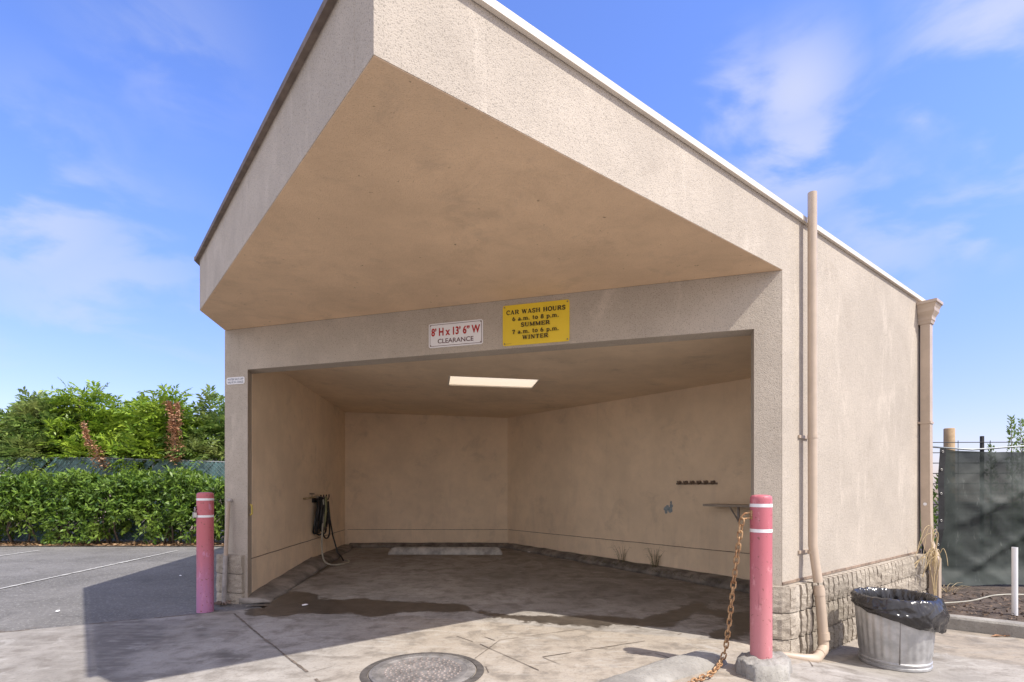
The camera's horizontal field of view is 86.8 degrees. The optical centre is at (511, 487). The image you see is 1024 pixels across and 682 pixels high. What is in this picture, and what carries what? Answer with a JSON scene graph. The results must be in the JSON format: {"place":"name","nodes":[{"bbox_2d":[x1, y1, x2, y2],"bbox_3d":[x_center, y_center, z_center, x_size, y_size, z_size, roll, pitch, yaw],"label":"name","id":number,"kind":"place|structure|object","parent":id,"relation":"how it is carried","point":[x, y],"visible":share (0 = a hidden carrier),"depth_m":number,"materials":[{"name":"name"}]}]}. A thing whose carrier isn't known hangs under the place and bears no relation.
{"place":"outdoors","nodes":[
{"label":"outdoors","id":0,"kind":"place"},
{"bbox_2d":[0,511,223,545],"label":"planting bed","id":1,"kind":"object","parent":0,"point":[114,540],"depth_m":11.95,"materials":[{"name":"soil"}]},
{"bbox_2d":[0,472,45,543],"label":"hedge shrub","id":2,"kind":"object","parent":1,"relation":"on","point":[8,513],"visible":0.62,"depth_m":11.27,"materials":[{"name":"green plant"}]},
{"bbox_2d":[0,394,61,475],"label":"leafy tree","id":3,"kind":"object","parent":1,"relation":"on","point":[1,427],"visible":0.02,"depth_m":12.81,"materials":[{"name":"green plant"}]},
{"bbox_2d":[0,386,88,474],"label":"leafy tree","id":4,"kind":"object","parent":1,"relation":"on","point":[22,419],"visible":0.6,"depth_m":12.29,"materials":[{"name":"green plant"}]},
{"bbox_2d":[0,468,99,544],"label":"hedge shrub","id":5,"kind":"object","parent":1,"relation":"on","point":[42,487],"visible":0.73,"depth_m":11.15,"materials":[{"name":"green plant"}]},
{"bbox_2d":[27,379,124,534],"bbox_3d":[-10.130,-0.677,12.933,2.529,3.886,2.417,0,0,0],"label":"leafy tree","id":6,"kind":"object","parent":1,"relation":"on","point":[95,398],"visible":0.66,"depth_m":12.50,"materials":[{"name":"green plant"}]},
{"bbox_2d":[48,467,154,544],"bbox_3d":[-8.660,0.413,11.468,1.858,1.680,1.199,0,0,0],"label":"hedge shrub","id":7,"kind":"object","parent":1,"relation":"on","point":[101,485],"visible":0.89,"depth_m":11.14,"materials":[{"name":"green plant"}]},
{"bbox_2d":[0,540,223,546],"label":"fallen leaves","id":8,"kind":"object","parent":1,"relation":"on","point":[137,544],"visible":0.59,"depth_m":11.21,"materials":[{"name":"brown plant"}]},
{"bbox_2d":[0,456,224,540],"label":"slatted fence","id":9,"kind":"object","parent":1,"relation":"on","point":[213,468],"visible":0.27,"depth_m":12.15,"materials":[{"name":"metal"}]},
{"bbox_2d":[78,393,166,533],"bbox_3d":[-9.273,-0.546,13.311,2.229,3.624,2.349,0,0,42],"label":"leafy tree","id":10,"kind":"object","parent":1,"relation":"on","point":[108,438],"visible":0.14,"depth_m":12.71,"materials":[{"name":"green plant"}]},
{"bbox_2d":[107,465,204,544],"bbox_3d":[-7.457,0.384,11.487,1.864,1.707,1.186,0,0,0],"label":"hedge shrub","id":11,"kind":"object","parent":1,"relation":"on","point":[150,485],"visible":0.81,"depth_m":11.15,"materials":[{"name":"green plant"}]},
{"bbox_2d":[99,383,215,512],"bbox_3d":[-8.235,-0.593,12.570,2.475,3.720,2.277,0,0,0],"label":"leafy tree","id":12,"kind":"object","parent":1,"relation":"on","point":[155,416],"visible":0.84,"depth_m":12.13,"materials":[{"name":"green plant"}]},
{"bbox_2d":[138,383,224,502],"bbox_3d":[-7.288,-0.607,12.954,2.314,3.748,2.459,0,0,0],"label":"leafy tree","id":13,"kind":"object","parent":1,"relation":"on","point":[206,440],"visible":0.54,"depth_m":12.54,"materials":[{"name":"green plant"}]},
{"bbox_2d":[164,469,224,542],"bbox_3d":[-6.324,0.409,11.452,1.877,1.658,1.182,0,0,0],"label":"hedge shrub","id":14,"kind":"object","parent":1,"relation":"on","point":[202,481],"visible":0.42,"depth_m":11.12,"materials":[{"name":"green plant"}]},
{"bbox_2d":[213,419,224,454],"bbox_3d":[-6.088,-0.442,13.114,2.190,3.413,2.371,0,0,0],"label":"leafy tree","id":15,"kind":"object","parent":1,"relation":"on","point":[221,434],"visible":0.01,"depth_m":12.74,"materials":[{"name":"green plant"}]},
{"bbox_2d":[217,483,224,519],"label":"hedge shrub","id":16,"kind":"object","parent":1,"relation":"on","point":[220,515],"visible":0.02,"depth_m":11.06,"materials":[{"name":"green plant"}]},
{"bbox_2d":[0,546,268,631],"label":"asphalt lot","id":17,"kind":"structure","parent":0,"point":[151,586],"depth_m":6.70,"materials":[{"name":"grey asphalt"}]},
{"bbox_2d":[0,550,177,588],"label":"parking line","id":18,"kind":"object","parent":17,"relation":"on","point":[83,570],"visible":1,"depth_m":7.84,"materials":[{"name":"paint"}]},
{"bbox_2d":[2,614,192,631],"bbox_3d":[-7.008,1.208,3.108,8.950,0.001,0.063,0,0,-27],"label":"asphalt seam","id":19,"kind":"object","parent":17,"relation":"on","point":[105,622],"visible":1,"depth_m":4.87,"materials":[{"name":"black asphalt"}]},
{"bbox_2d":[194,492,213,612],"bbox_3d":[-3.005,0.654,5.300,0.153,1.212,0.153,0,0,0],"label":"bollard","id":20,"kind":"object","parent":17,"relation":"on","point":[204,506],"visible":0.94,"depth_m":5.24,"materials":[{"name":"paint"}]},
{"bbox_2d":[192,507,196,517],"bbox_3d":[-3.072,0.244,5.236,0.026,0.103,0.048,0,0,-44],"label":"padlock","id":21,"kind":"object","parent":20,"relation":"hanging from","point":[194,514],"visible":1,"depth_m":5.22,"materials":[{"name":"metal"}]},
{"bbox_2d":[214,600,231,604],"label":"dead tuft","id":22,"kind":"object","parent":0,"point":[221,603],"visible":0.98,"depth_m":5.56,"materials":[{"name":"beige plant"}]},
{"bbox_2d":[9,489,937,607],"bbox_3d":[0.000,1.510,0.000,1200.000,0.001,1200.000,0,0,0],"label":"ground","id":23,"kind":"structure","parent":0,"point":[935,491],"depth_m":76.16,"materials":[{"name":"soil"}]},
{"bbox_2d":[194,0,928,653],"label":"car wash bay","id":24,"kind":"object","parent":23,"relation":"on","point":[408,172],"visible":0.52,"depth_m":4.63,"materials":[{"name":"paint"}]},
{"bbox_2d":[222,499,232,602],"bbox_3d":[-2.973,0.675,5.655,0.051,1.111,0.126,0,0,27],"label":"conduit","id":25,"kind":"object","parent":24,"relation":"attached to","point":[225,564],"visible":0.94,"depth_m":5.62,"materials":[{"name":"grey metal"}]},
{"bbox_2d":[226,377,244,384],"bbox_3d":[-2.908,-1.121,5.691,0.236,0.074,0.006,0,0,17],"label":"water valve sign","id":26,"kind":"object","parent":24,"relation":"attached to","point":[235,380],"visible":1,"depth_m":5.69,"materials":[{"name":"metal"}]},
{"bbox_2d":[303,493,317,499],"bbox_3d":[-2.834,0.126,7.691,0.111,0.093,0.341,0,0,14],"label":"hose tap","id":27,"kind":"object","parent":24,"relation":"attached to","point":[311,497],"visible":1,"depth_m":7.60,"materials":[{"name":"gold metal"}]},
{"bbox_2d":[312,494,329,502],"bbox_3d":[-2.890,0.167,8.198,0.139,0.116,0.532,0,0,-3],"label":"hose hanger","id":28,"kind":"object","parent":24,"relation":"attached to","point":[314,500],"visible":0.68,"depth_m":7.98,"materials":[{"name":"black metal"}]},
{"bbox_2d":[313,496,343,560],"bbox_3d":[-2.819,0.628,8.172,0.346,1.000,0.567,0,0,33],"label":"coiled hose","id":29,"kind":"object","parent":28,"relation":"hanging from","point":[319,516],"visible":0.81,"depth_m":8.02,"materials":[{"name":"black rubber"}]},
{"bbox_2d":[321,499,349,565],"bbox_3d":[-2.594,0.655,7.976,0.386,0.953,0.553,0,0,43],"label":"loose hose","id":30,"kind":"object","parent":28,"relation":"hanging from","point":[322,546],"visible":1,"depth_m":7.81,"materials":[{"name":"rubber"}]},
{"bbox_2d":[324,496,326,526],"bbox_3d":[-2.773,0.360,8.040,0.035,0.462,0.144,0,0,-9],"label":"green hose","id":31,"kind":"object","parent":24,"relation":"hanging from","point":[325,514],"visible":1,"depth_m":8.01,"materials":[{"name":"green rubber"}]},
{"bbox_2d":[429,319,482,347],"bbox_3d":[-0.517,-1.401,4.942,0.537,0.223,0.010,0,0,17],"label":"clearance sign","id":32,"kind":"object","parent":24,"relation":"attached to","point":[458,333],"visible":1,"depth_m":4.94,"materials":[{"name":"white metal"}]},
{"bbox_2d":[503,299,569,345],"bbox_3d":[0.203,-1.431,4.713,0.601,0.358,0.018,0,0,17],"label":"opening hours sign","id":33,"kind":"object","parent":24,"relation":"attached to","point":[538,323],"visible":1,"depth_m":4.71,"materials":[{"name":"yellow metal"}]},
{"bbox_2d":[676,480,717,484],"bbox_3d":[2.290,-0.058,6.780,0.083,0.053,0.580,0,0,-38],"label":"hook rack","id":34,"kind":"object","parent":24,"relation":"attached to","point":[712,482],"visible":1,"depth_m":6.78,"materials":[{"name":"brown metal"}]},
{"bbox_2d":[703,504,749,521],"bbox_3d":[2.665,0.304,6.165,0.260,0.211,0.930,0,0,-38],"label":"wall shelf","id":35,"kind":"object","parent":24,"relation":"attached to","point":[738,506],"depth_m":6.27,"materials":[{"name":"metal"}]},
{"bbox_2d":[783,190,829,662],"bbox_3d":[2.250,-0.489,4.116,0.632,3.701,0.241,0,0,-43],"label":"vent pipe","id":36,"kind":"object","parent":24,"relation":"attached to","point":[819,654],"visible":0.9,"depth_m":4.27,"materials":[{"name":"beige metal"}]},
{"bbox_2d":[916,298,942,597],"bbox_3d":[4.732,-0.412,6.130,0.247,3.365,0.192,0,0,-38],"label":"downspout","id":37,"kind":"object","parent":24,"relation":"attached to","point":[928,311],"visible":0.94,"depth_m":6.12,"materials":[{"name":"beige metal"}]},
{"bbox_2d":[0,548,1023,681],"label":"concrete apron","id":38,"kind":"object","parent":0,"point":[357,614],"visible":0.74,"depth_m":4.51,"materials":[{"name":"grey concrete"}]},
{"bbox_2d":[233,613,319,681],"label":"pavement joint","id":39,"kind":"object","parent":38,"relation":"on","point":[293,661],"visible":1,"depth_m":4.14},
{"bbox_2d":[239,557,327,603],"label":"kerb","id":40,"kind":"structure","parent":38,"relation":"on","point":[284,583],"depth_m":6.41,"materials":[{"name":"grey concrete"}]},
{"bbox_2d":[315,544,352,562],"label":"kerb","id":41,"kind":"structure","parent":38,"relation":"on","point":[330,556],"depth_m":8.61,"materials":[{"name":"grey concrete"}]},
{"bbox_2d":[359,652,483,681],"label":"manhole cover","id":42,"kind":"object","parent":38,"relation":"on","point":[431,667],"visible":1,"depth_m":3.57,"materials":[{"name":"metal"}]},
{"bbox_2d":[349,542,506,547],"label":"kerb","id":43,"kind":"structure","parent":38,"relation":"on","point":[428,544],"depth_m":9.73,"materials":[{"name":"grey concrete"}]},
{"bbox_2d":[388,547,502,554],"bbox_3d":[-1.099,1.054,8.970,1.880,0.130,0.160,0,0,1],"label":"wheel stop","id":44,"kind":"object","parent":38,"relation":"on","point":[445,551],"visible":0.98,"depth_m":8.90,"materials":[{"name":"concrete"}]},
{"bbox_2d":[458,636,537,669],"bbox_3d":[-0.126,1.206,3.988,0.034,0.001,1.038,0,0,-37],"label":"pavement joint","id":45,"kind":"object","parent":38,"relation":"on","point":[504,654],"visible":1,"depth_m":3.88,"materials":[{"name":"grey concrete"}]},
{"bbox_2d":[475,628,582,657],"bbox_3d":[0.116,1.206,4.315,1.230,0.001,0.235,0,0,-42],"label":"pavement joint","id":46,"kind":"object","parent":38,"relation":"on","point":[516,637],"visible":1,"depth_m":4.20,"materials":[{"name":"grey concrete"}]},
{"bbox_2d":[542,641,640,656],"bbox_3d":[0.630,1.206,4.052,0.920,0.001,0.012,0,0,-26],"label":"pavement joint","id":47,"kind":"object","parent":38,"relation":"on","point":[587,649],"visible":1,"depth_m":4.02,"materials":[{"name":"grey concrete"}]},
{"bbox_2d":[502,543,749,592],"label":"kerb","id":48,"kind":"structure","parent":38,"relation":"on","point":[714,580],"depth_m":7.20,"materials":[{"name":"grey concrete"}]},
{"bbox_2d":[610,547,629,561],"bbox_3d":[1.558,0.947,7.612,0.339,0.252,0.333,0,0,-15],"label":"wall weed","id":49,"kind":"object","parent":48,"relation":"on","point":[623,559],"depth_m":7.66,"materials":[{"name":"plant"}]},
{"bbox_2d":[646,549,662,567],"bbox_3d":[1.928,0.934,7.200,0.370,0.301,0.330,0,0,10],"label":"wall weed","id":50,"kind":"object","parent":48,"relation":"on","point":[652,562],"depth_m":7.21,"materials":[{"name":"brown plant"}]},
{"bbox_2d":[581,556,749,587],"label":"dry grass","id":51,"kind":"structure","parent":48,"relation":"on","point":[657,571],"depth_m":7.34,"materials":[{"name":"brown plant"}]},
{"bbox_2d":[599,650,726,681],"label":"kerb","id":52,"kind":"structure","parent":38,"relation":"on","point":[674,668],"depth_m":3.51,"materials":[{"name":"concrete"}]},
{"bbox_2d":[735,651,791,681],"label":"bollard footing","id":53,"kind":"object","parent":38,"relation":"on","point":[777,667],"visible":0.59,"depth_m":3.41,"materials":[{"name":"concrete"}]},
{"bbox_2d":[740,495,772,659],"bbox_3d":[1.593,0.604,3.545,0.215,1.112,0.137,0,0,0],"label":"bollard","id":54,"kind":"object","parent":53,"relation":"on","point":[760,516],"visible":0.92,"depth_m":3.49,"materials":[{"name":"red paint"}]},
{"bbox_2d":[688,517,744,681],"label":"chain","id":55,"kind":"object","parent":54,"relation":"hanging from","point":[719,664],"visible":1,"depth_m":3.59,"materials":[{"name":"brown metal"}]},
{"bbox_2d":[854,604,935,672],"bbox_3d":[2.986,1.113,4.223,0.544,0.515,0.544,0,0,0],"label":"trash can","id":56,"kind":"object","parent":38,"relation":"on","point":[885,643],"visible":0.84,"depth_m":4.04,"materials":[{"name":"galvanised steel"},{"name":"black plastic"}]},
{"bbox_2d":[850,587,949,633],"bbox_3d":[3.003,1.001,4.212,0.633,0.359,0.644,0,0,0],"label":"bin bag","id":57,"kind":"object","parent":56,"relation":"in","point":[917,610],"visible":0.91,"depth_m":3.99,"materials":[{"name":"black plastic"}]},
{"bbox_2d":[947,614,1023,638],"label":"kerb","id":58,"kind":"structure","parent":38,"relation":"on","point":[991,626],"depth_m":5.06,"materials":[{"name":"concrete"}]},
{"bbox_2d":[0,0,1023,488],"label":"sky","id":59,"kind":"structure","parent":0,"point":[127,126],"materials":[{"name":"blue"}]},
{"bbox_2d":[920,501,1023,621],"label":"dirt bed","id":60,"kind":"object","parent":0,"point":[994,589],"depth_m":6.04,"materials":[{"name":"brown soil"}]},
{"bbox_2d":[920,474,937,548],"bbox_3d":[6.160,0.351,8.151,1.022,1.819,0.779,0,0,-17],"label":"feathery shrub","id":61,"kind":"object","parent":60,"relation":"on","point":[935,517],"visible":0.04,"depth_m":8.11,"materials":[{"name":"green plant"}]},
{"bbox_2d":[914,525,947,595],"bbox_3d":[4.474,0.889,5.814,0.392,0.962,0.121,0,0,-11],"label":"dry weed","id":62,"kind":"object","parent":60,"relation":"on","point":[934,557],"visible":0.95,"depth_m":5.84,"materials":[{"name":"plant"}]},
{"bbox_2d":[943,428,954,449],"bbox_3d":[5.860,0.310,7.250,0.124,2.200,0.124,0,0,0],"label":"wooden post","id":63,"kind":"object","parent":60,"relation":"on","point":[948,434],"visible":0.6,"depth_m":7.20,"materials":[{"name":"brown wood"}]},
{"bbox_2d":[941,583,970,592],"bbox_3d":[5.224,1.211,6.536,0.515,0.102,0.618,0,0,33],"label":"dry tuft","id":64,"kind":"object","parent":60,"relation":"on","point":[946,591],"visible":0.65,"depth_m":6.47,"materials":[{"name":"plant"}]},
{"bbox_2d":[922,436,1023,552],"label":"wire fence","id":65,"kind":"object","parent":60,"relation":"on","point":[981,448],"visible":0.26,"depth_m":7.06,"materials":[{"name":"black metal"}]},
{"bbox_2d":[935,448,1023,585],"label":"fence screen","id":66,"kind":"object","parent":65,"relation":"attached to","point":[980,530],"visible":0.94,"depth_m":6.98,"materials":[{"name":"green fabric"}]},
{"bbox_2d":[941,591,1023,619],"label":"leaf mulch","id":67,"kind":"object","parent":60,"relation":"on","point":[1000,613],"visible":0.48,"depth_m":5.73,"materials":[{"name":"brown plant"}]},
{"bbox_2d":[944,594,1023,603],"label":"drip tube","id":68,"kind":"object","parent":60,"relation":"on","point":[978,598],"visible":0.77,"depth_m":5.82,"materials":[{"name":"beige plastic"}]},
{"bbox_2d":[987,415,1023,451],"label":"tree","id":69,"kind":"object","parent":60,"relation":"on","point":[1021,421],"visible":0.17,"depth_m":8.23,"materials":[{"name":"green plant"}]},
{"bbox_2d":[1011,547,1017,615],"bbox_3d":[4.969,0.957,5.347,0.049,0.727,0.049,0,0,0],"label":"stub pipe","id":70,"kind":"object","parent":60,"relation":"on","point":[1014,580],"visible":0.86,"depth_m":5.33,"materials":[{"name":"white plastic"}]}
]}

